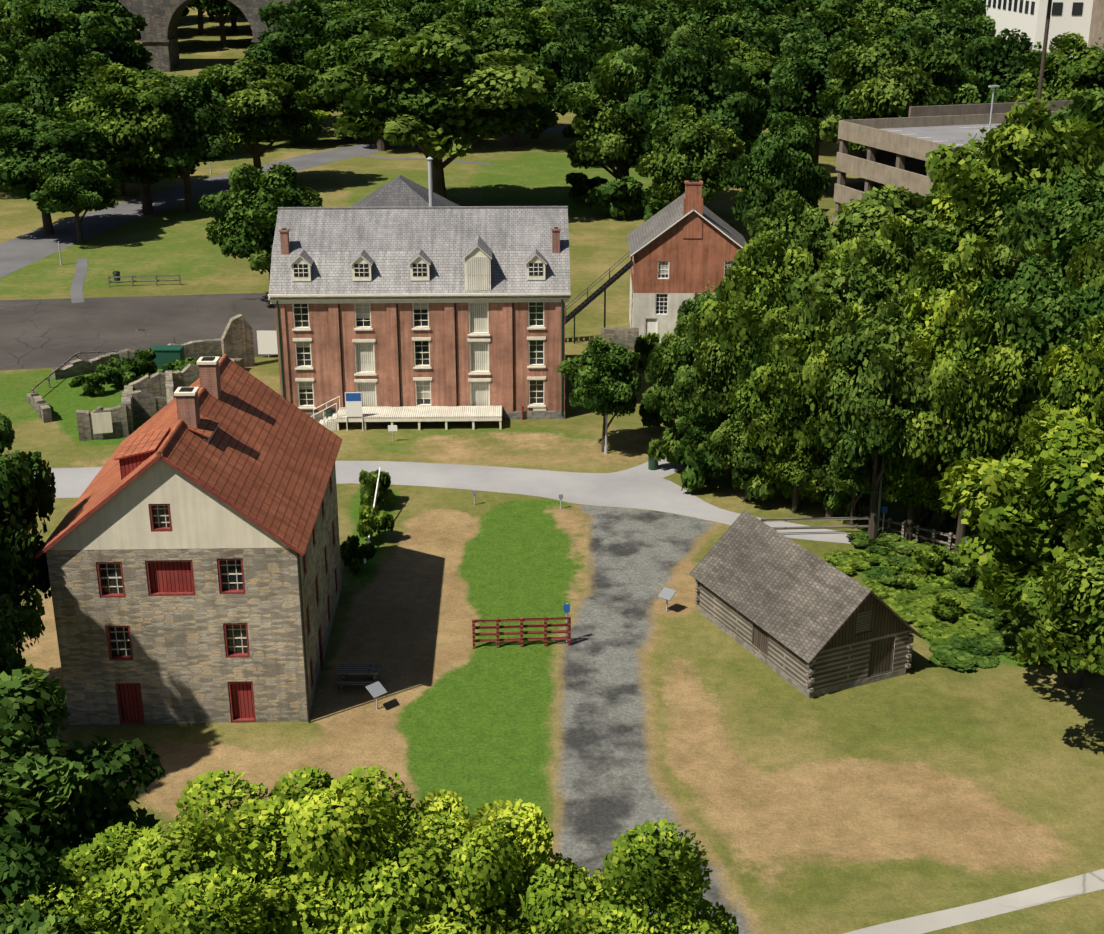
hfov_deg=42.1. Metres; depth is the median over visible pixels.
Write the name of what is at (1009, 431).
tree
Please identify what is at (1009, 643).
weed
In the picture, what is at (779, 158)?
tree
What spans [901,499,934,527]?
bush
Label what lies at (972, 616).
tuft
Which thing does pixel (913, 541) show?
weed
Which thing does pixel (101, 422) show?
ruin plaque
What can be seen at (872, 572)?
weed
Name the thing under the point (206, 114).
tree
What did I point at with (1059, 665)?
weed
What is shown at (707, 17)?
tree
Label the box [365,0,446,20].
tree
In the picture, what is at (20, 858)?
tree
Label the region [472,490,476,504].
post road
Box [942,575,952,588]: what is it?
tuft
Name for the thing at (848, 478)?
tree
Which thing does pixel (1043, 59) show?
utility pole
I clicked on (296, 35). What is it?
tree
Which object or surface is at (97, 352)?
lot fence
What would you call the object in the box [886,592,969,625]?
bush
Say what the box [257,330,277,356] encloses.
white panel lot
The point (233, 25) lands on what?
tree
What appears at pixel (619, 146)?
tree
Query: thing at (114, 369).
bush
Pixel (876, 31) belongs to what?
tree
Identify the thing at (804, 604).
log cabin
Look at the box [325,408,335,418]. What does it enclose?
litter bin
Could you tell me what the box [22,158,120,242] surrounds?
tree
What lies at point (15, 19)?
tree
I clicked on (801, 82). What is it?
tree
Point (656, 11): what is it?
tree
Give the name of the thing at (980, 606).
weed
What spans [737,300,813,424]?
tree
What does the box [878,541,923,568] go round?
weed
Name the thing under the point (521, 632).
red fence
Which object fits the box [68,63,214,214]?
tree
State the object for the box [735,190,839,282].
tree
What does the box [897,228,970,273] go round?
tree
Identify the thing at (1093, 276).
tree
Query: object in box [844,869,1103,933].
concrete footpath
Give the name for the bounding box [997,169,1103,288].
tree
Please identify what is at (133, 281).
park rail
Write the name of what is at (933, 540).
wood fence
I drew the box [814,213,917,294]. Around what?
tree
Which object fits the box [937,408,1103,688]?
tree
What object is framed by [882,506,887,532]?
blue marker
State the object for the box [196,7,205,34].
tree
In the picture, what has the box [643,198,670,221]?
bush
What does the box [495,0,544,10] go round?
tree
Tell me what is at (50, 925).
tree
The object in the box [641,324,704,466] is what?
tree
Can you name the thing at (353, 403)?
mill sign board
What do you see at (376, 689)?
waterworks interpretive sign
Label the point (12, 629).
tree
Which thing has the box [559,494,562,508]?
post road
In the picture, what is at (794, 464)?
tree
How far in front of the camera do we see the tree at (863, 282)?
78.03 m
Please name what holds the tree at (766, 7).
on the terrain
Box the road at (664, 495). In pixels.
[34,461,855,543]
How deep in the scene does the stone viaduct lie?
331.51 m
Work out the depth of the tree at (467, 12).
227.27 m
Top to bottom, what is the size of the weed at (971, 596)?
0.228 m
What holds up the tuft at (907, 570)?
on the terrain
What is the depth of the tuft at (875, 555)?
76.30 m
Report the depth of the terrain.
63.17 m
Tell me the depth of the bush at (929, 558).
73.95 m
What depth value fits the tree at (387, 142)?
219.60 m
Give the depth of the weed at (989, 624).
68.63 m
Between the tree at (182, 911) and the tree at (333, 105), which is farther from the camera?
the tree at (333, 105)
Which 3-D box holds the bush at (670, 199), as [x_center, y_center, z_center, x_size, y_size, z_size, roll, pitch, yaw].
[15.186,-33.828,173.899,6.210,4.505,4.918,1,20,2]
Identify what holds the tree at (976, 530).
on the terrain
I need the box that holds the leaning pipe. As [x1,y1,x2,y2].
[364,467,380,563]
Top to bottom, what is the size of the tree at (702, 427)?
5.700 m
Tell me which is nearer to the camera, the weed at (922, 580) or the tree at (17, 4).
the weed at (922, 580)
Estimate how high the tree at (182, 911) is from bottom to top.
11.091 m
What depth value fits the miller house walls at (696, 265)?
114.82 m
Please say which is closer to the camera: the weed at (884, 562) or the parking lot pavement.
the weed at (884, 562)
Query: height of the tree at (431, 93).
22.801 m
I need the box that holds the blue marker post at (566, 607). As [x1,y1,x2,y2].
[564,603,569,642]
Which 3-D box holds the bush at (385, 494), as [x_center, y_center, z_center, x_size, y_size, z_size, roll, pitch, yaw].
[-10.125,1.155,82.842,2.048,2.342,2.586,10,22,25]
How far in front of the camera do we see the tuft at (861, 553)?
76.15 m
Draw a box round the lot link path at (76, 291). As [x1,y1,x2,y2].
[70,258,87,302]
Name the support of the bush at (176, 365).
on the terrain
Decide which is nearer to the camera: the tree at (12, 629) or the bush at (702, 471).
the tree at (12, 629)
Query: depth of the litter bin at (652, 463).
88.93 m
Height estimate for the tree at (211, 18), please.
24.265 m
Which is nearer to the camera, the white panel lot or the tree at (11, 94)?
the white panel lot
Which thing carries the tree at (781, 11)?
on the terrain
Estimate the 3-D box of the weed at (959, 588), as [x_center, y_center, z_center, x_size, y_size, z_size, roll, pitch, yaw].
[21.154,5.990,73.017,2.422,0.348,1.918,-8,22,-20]
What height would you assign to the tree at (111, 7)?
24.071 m
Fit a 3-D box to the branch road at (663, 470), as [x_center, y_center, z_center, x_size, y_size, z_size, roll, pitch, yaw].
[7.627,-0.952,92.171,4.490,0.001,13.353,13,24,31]
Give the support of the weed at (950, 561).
on the terrain
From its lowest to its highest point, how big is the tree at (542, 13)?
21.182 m
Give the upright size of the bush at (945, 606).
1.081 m
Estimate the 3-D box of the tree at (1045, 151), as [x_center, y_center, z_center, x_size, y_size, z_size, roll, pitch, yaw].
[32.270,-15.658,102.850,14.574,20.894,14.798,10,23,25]
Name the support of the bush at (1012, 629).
on the terrain
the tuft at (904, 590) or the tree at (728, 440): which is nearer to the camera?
the tuft at (904, 590)
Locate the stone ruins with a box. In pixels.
[26,314,254,440]
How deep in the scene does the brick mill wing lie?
108.14 m
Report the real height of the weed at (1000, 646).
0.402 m
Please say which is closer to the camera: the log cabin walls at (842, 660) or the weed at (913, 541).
the log cabin walls at (842, 660)
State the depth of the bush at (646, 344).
108.97 m
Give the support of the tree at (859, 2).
on the terrain
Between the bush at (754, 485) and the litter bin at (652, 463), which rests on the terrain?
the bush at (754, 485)
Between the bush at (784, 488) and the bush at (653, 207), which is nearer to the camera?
the bush at (784, 488)
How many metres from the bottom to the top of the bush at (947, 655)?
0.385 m
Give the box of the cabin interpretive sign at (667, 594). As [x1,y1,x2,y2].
[658,587,675,611]
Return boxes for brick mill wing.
[350,157,458,206]
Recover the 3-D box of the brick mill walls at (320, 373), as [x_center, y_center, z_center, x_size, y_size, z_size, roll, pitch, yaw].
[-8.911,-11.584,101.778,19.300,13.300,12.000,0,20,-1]
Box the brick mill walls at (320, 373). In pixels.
[285,302,555,412]
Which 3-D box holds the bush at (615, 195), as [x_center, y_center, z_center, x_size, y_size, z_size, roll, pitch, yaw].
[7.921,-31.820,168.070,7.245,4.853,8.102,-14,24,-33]
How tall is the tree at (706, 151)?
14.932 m
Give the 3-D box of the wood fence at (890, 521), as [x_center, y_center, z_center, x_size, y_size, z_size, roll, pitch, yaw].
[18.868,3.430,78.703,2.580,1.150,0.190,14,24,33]
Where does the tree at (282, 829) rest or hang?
on the terrain
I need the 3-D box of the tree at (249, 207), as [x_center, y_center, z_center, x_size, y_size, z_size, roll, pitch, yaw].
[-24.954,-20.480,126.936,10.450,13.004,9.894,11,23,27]
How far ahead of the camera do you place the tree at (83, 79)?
176.60 m
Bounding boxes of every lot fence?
[31,353,77,392]
[78,350,146,358]
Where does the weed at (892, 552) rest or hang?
on the terrain
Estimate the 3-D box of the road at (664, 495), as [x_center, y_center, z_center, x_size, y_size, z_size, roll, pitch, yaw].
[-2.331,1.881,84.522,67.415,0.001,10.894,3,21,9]
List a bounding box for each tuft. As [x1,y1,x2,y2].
[857,551,866,557]
[870,553,882,559]
[889,566,899,571]
[900,587,914,592]
[901,566,912,575]
[923,626,947,636]
[926,574,935,582]
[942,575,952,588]
[942,588,954,592]
[968,614,977,620]
[1009,651,1028,666]
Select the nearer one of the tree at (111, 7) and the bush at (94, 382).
the bush at (94, 382)
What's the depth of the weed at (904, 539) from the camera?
78.26 m
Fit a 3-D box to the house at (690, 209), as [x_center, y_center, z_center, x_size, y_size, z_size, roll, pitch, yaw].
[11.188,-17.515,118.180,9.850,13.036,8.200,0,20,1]
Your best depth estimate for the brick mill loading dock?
96.42 m
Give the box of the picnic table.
[336,664,381,692]
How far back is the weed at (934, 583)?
73.25 m
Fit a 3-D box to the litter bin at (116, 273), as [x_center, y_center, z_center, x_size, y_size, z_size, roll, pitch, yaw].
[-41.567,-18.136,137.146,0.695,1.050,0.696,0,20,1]
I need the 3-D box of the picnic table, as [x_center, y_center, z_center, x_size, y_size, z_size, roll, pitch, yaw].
[-8.519,9.261,63.500,1.800,0.760,1.700,0,20,1]
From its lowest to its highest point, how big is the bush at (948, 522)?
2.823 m
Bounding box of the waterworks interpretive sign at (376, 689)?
[366,681,386,709]
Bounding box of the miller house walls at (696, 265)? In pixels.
[629,218,741,342]
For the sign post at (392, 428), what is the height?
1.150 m
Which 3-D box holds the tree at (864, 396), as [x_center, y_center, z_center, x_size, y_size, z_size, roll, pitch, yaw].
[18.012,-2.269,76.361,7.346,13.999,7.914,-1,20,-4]
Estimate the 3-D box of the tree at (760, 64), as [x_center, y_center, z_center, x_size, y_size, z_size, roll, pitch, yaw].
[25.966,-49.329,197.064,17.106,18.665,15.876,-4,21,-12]
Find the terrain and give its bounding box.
[0,7,1103,933]
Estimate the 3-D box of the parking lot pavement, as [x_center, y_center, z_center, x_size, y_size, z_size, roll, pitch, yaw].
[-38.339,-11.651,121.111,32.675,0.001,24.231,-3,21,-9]
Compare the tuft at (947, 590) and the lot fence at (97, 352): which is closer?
the tuft at (947, 590)
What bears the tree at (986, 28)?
on the terrain
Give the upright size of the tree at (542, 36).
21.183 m
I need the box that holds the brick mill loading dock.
[310,396,523,430]
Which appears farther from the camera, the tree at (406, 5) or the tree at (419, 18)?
the tree at (406, 5)
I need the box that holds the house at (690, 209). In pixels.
[627,181,747,334]
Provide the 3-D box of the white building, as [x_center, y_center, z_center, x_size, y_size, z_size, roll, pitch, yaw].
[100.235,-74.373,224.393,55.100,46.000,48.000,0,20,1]
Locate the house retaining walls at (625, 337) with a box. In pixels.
[601,328,655,362]
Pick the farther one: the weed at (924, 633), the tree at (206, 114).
the tree at (206, 114)
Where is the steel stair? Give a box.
[565,252,633,342]
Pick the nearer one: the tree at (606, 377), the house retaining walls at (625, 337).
the tree at (606, 377)
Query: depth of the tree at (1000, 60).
184.99 m
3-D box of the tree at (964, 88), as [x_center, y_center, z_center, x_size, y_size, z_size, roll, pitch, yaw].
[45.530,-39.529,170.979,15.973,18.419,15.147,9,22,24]
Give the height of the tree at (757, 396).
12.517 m
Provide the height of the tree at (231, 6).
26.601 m
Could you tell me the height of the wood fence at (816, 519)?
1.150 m
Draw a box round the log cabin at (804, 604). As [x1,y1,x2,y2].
[689,510,921,692]
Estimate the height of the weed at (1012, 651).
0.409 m
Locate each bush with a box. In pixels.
[68,372,105,394]
[95,357,136,384]
[128,348,157,376]
[162,357,196,372]
[340,535,376,574]
[357,504,394,538]
[359,469,394,507]
[565,172,608,199]
[583,176,657,217]
[633,332,660,370]
[639,403,674,427]
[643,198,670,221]
[647,426,685,465]
[658,197,674,201]
[681,439,726,491]
[731,465,777,500]
[775,474,825,503]
[821,488,878,520]
[876,570,914,589]
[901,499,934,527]
[912,544,951,576]
[925,594,961,618]
[939,504,974,532]
[950,551,988,584]
[993,611,1039,641]
[1003,578,1023,608]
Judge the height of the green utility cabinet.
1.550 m
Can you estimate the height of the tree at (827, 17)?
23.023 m
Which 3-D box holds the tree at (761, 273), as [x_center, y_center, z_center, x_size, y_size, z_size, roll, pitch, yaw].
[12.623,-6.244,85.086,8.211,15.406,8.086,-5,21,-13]
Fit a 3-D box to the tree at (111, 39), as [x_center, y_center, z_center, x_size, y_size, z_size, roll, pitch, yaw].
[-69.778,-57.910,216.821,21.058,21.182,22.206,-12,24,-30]
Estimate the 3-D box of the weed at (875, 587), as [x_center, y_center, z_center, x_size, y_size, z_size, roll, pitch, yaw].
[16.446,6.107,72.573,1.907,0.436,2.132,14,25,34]
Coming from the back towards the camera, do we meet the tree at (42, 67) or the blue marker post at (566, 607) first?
the tree at (42, 67)
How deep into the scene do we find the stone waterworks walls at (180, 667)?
58.85 m
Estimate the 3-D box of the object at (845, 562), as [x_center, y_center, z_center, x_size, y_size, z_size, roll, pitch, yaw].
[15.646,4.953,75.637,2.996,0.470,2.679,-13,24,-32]
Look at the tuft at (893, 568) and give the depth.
74.50 m
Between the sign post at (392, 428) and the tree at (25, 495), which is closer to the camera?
the tree at (25, 495)
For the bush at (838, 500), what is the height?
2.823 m
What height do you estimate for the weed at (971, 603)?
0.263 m
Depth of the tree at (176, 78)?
209.76 m
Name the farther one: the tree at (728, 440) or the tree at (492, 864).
the tree at (728, 440)
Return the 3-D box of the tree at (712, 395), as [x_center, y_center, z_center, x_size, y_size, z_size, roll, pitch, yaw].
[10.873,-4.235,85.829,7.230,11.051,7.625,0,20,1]
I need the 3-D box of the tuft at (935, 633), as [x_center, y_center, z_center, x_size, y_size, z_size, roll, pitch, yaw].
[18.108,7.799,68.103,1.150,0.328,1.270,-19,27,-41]
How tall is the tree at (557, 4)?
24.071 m
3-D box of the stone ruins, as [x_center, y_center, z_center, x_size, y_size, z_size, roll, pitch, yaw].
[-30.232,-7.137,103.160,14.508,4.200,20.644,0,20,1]
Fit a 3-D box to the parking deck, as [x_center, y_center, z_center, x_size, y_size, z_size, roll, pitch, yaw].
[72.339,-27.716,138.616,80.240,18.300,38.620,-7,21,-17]
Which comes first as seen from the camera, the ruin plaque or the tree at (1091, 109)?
the ruin plaque
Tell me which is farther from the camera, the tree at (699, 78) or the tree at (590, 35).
the tree at (590, 35)
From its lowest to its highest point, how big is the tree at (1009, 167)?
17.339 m
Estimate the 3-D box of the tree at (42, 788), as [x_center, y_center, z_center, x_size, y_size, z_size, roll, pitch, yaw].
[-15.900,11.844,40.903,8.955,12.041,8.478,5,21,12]
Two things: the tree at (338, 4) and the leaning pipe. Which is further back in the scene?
the tree at (338, 4)
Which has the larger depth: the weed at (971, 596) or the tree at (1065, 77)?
the tree at (1065, 77)
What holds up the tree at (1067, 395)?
on the terrain
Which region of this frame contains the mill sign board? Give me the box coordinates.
[345,392,362,430]
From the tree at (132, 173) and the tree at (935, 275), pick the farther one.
the tree at (132, 173)
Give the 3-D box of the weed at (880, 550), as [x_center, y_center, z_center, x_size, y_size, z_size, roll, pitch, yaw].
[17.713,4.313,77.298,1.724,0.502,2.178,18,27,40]
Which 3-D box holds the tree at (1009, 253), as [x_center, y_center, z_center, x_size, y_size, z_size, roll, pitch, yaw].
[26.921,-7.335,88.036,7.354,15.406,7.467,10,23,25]
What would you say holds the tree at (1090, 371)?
on the terrain
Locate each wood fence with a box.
[761,517,868,529]
[879,517,919,540]
[916,526,968,550]
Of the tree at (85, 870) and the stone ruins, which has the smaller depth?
the tree at (85, 870)
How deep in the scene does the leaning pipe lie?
80.38 m
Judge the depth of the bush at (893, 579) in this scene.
72.38 m
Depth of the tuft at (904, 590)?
72.20 m
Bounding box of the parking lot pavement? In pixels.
[0,293,277,370]
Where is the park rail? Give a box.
[108,274,180,286]
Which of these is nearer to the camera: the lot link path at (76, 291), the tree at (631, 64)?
the lot link path at (76, 291)
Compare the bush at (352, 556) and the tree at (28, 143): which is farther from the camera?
the tree at (28, 143)
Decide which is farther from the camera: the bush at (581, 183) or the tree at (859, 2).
the tree at (859, 2)
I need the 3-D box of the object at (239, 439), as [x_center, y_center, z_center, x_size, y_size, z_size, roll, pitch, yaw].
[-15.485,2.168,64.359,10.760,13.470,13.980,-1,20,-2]
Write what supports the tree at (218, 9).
on the terrain
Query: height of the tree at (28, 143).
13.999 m
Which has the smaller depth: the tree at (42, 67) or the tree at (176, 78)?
the tree at (42, 67)
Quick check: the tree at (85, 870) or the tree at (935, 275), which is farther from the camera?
the tree at (935, 275)
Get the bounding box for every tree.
[0,0,49,10]
[0,0,86,50]
[0,32,114,121]
[0,41,26,74]
[0,67,33,191]
[0,108,124,234]
[0,413,55,626]
[0,593,44,691]
[0,663,164,870]
[0,815,260,933]
[0,825,59,933]
[0,868,120,933]
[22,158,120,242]
[27,11,154,74]
[41,0,147,41]
[52,65,147,195]
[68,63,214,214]
[103,765,454,933]
[108,141,197,211]
[122,6,188,16]
[133,870,270,933]
[143,74,234,211]
[145,69,192,84]
[187,0,245,47]
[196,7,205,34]
[196,56,324,175]
[198,63,298,90]
[199,162,322,304]
[209,14,214,20]
[226,0,301,12]
[231,17,237,31]
[243,0,348,115]
[290,91,331,146]
[292,789,578,933]
[303,49,354,139]
[308,0,419,150]
[312,36,390,147]
[316,19,559,198]
[317,0,360,18]
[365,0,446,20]
[385,906,475,933]
[393,2,458,152]
[432,0,460,12]
[435,0,539,34]
[471,8,559,146]
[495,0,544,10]
[501,6,574,138]
[502,818,738,933]
[524,0,625,9]
[532,0,661,165]
[557,43,661,204]
[557,335,641,451]
[566,73,656,178]
[618,0,677,60]
[623,0,641,11]
[626,36,770,165]
[635,104,745,202]
[637,0,688,16]
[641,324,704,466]
[666,0,756,50]
[669,280,723,340]
[674,313,754,478]
[676,402,734,481]
[677,0,788,22]
[697,230,813,391]
[703,5,827,130]
[707,412,771,501]
[717,37,793,129]
[730,112,831,229]
[730,300,832,510]
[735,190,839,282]
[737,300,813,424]
[759,32,856,165]
[759,421,829,513]
[771,0,890,49]
[775,0,799,15]
[781,300,867,517]
[784,237,898,411]
[803,0,872,8]
[812,441,886,528]
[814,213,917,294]
[816,35,961,150]
[816,183,1019,269]
[821,293,945,539]
[840,0,911,51]
[865,289,967,539]
[877,0,949,28]
[879,234,993,336]
[879,456,948,538]
[891,0,995,69]
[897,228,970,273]
[903,291,1031,553]
[915,62,986,104]
[921,157,1029,246]
[925,99,1103,240]
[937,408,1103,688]
[938,474,980,542]
[955,222,1056,291]
[960,254,1103,405]
[964,0,995,39]
[964,28,1046,103]
[966,328,1049,549]
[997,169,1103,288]
[999,32,1103,102]
[1004,340,1082,461]
[1015,498,1103,675]
[1024,314,1103,441]
[1038,333,1102,437]
[1046,87,1103,196]
[1065,236,1103,305]
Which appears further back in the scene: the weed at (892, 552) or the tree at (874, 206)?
the tree at (874, 206)
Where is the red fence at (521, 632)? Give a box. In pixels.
[472,616,570,648]
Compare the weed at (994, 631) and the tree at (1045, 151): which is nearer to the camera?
the weed at (994, 631)
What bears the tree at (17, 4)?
on the terrain
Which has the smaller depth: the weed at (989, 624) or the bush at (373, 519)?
the weed at (989, 624)
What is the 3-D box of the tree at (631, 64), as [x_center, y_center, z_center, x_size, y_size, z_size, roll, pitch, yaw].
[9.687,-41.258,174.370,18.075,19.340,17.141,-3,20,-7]
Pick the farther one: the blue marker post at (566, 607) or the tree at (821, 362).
the tree at (821, 362)
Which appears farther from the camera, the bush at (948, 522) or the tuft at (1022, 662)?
the bush at (948, 522)
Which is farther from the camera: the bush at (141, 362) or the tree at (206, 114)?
the tree at (206, 114)
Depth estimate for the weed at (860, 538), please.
78.13 m
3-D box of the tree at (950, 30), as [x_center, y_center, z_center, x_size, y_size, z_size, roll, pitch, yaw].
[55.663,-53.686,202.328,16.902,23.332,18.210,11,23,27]
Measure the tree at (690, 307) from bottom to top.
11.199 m
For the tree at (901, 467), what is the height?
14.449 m
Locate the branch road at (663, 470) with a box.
[590,459,689,479]
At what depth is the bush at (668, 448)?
88.25 m
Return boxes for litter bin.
[113,271,119,282]
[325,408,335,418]
[648,455,657,469]
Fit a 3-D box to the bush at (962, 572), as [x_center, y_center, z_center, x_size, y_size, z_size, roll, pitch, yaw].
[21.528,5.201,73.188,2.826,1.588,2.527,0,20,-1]
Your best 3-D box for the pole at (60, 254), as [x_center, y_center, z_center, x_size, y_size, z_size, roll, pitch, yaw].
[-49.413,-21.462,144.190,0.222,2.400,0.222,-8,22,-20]
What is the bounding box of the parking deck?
[832,85,1087,224]
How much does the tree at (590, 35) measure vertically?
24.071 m
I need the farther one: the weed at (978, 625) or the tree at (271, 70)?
the tree at (271, 70)
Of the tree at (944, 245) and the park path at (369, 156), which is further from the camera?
the park path at (369, 156)
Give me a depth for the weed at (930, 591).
71.59 m
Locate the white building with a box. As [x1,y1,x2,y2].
[980,0,1103,57]
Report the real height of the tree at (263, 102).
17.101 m
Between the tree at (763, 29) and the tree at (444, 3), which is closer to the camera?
the tree at (763, 29)
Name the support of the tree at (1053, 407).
on the terrain
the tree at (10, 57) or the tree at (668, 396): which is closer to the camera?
the tree at (668, 396)
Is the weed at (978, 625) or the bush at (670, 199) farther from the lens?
the bush at (670, 199)
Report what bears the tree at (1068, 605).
on the terrain
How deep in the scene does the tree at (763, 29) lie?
208.78 m
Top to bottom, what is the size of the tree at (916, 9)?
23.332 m
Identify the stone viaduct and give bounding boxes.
[118,0,300,71]
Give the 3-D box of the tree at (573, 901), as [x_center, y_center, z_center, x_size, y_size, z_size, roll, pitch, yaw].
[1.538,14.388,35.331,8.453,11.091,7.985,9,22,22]
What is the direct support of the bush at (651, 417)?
on the terrain
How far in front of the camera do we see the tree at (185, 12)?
359.30 m
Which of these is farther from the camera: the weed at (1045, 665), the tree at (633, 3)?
the tree at (633, 3)
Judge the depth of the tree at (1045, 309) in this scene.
72.33 m
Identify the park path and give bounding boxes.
[0,127,567,277]
[340,152,490,164]
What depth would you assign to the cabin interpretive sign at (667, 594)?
70.14 m
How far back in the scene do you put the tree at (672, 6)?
295.38 m
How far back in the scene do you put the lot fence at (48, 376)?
105.42 m
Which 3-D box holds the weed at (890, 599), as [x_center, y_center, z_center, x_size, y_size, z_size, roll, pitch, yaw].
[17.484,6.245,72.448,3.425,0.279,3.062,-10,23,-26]
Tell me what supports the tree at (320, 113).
on the terrain
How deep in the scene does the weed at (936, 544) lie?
77.52 m
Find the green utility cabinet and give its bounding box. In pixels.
[151,345,184,368]
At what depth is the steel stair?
116.03 m
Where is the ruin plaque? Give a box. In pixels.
[91,412,112,433]
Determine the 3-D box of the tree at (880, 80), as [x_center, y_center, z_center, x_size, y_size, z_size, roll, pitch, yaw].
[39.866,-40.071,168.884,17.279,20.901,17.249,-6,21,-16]
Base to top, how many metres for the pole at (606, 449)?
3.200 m
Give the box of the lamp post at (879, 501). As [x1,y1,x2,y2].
[877,455,883,534]
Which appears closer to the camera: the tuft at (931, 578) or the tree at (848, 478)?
the tuft at (931, 578)
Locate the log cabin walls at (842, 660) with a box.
[698,583,909,697]
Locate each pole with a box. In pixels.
[58,241,61,264]
[604,414,607,453]
[1036,0,1051,120]
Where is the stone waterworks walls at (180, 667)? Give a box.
[46,459,341,724]
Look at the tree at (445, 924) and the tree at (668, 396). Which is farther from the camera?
the tree at (668, 396)
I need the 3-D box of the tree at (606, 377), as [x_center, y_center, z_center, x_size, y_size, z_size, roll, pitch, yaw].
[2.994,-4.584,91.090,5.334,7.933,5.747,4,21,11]
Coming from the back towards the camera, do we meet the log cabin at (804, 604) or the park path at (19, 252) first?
the park path at (19, 252)
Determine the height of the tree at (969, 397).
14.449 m
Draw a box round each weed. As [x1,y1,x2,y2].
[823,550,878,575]
[846,528,900,546]
[861,579,895,599]
[862,566,909,591]
[865,538,895,555]
[870,535,907,546]
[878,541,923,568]
[879,582,925,603]
[881,544,910,557]
[881,557,908,571]
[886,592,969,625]
[908,539,954,557]
[908,575,926,589]
[909,586,971,609]
[913,541,952,558]
[913,619,975,650]
[926,571,955,588]
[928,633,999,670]
[931,614,990,638]
[936,558,953,576]
[948,577,977,593]
[948,588,982,602]
[961,599,1026,621]
[968,632,1010,654]
[969,598,997,618]
[979,627,1015,660]
[984,620,1000,640]
[994,636,1019,646]
[1005,627,1047,653]
[1008,646,1066,669]
[1024,649,1061,667]
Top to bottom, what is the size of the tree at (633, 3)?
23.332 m
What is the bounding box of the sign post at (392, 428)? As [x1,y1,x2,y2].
[388,425,396,441]
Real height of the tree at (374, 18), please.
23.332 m
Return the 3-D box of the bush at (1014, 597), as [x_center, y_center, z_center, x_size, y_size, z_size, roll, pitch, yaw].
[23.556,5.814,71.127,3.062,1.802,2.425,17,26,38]

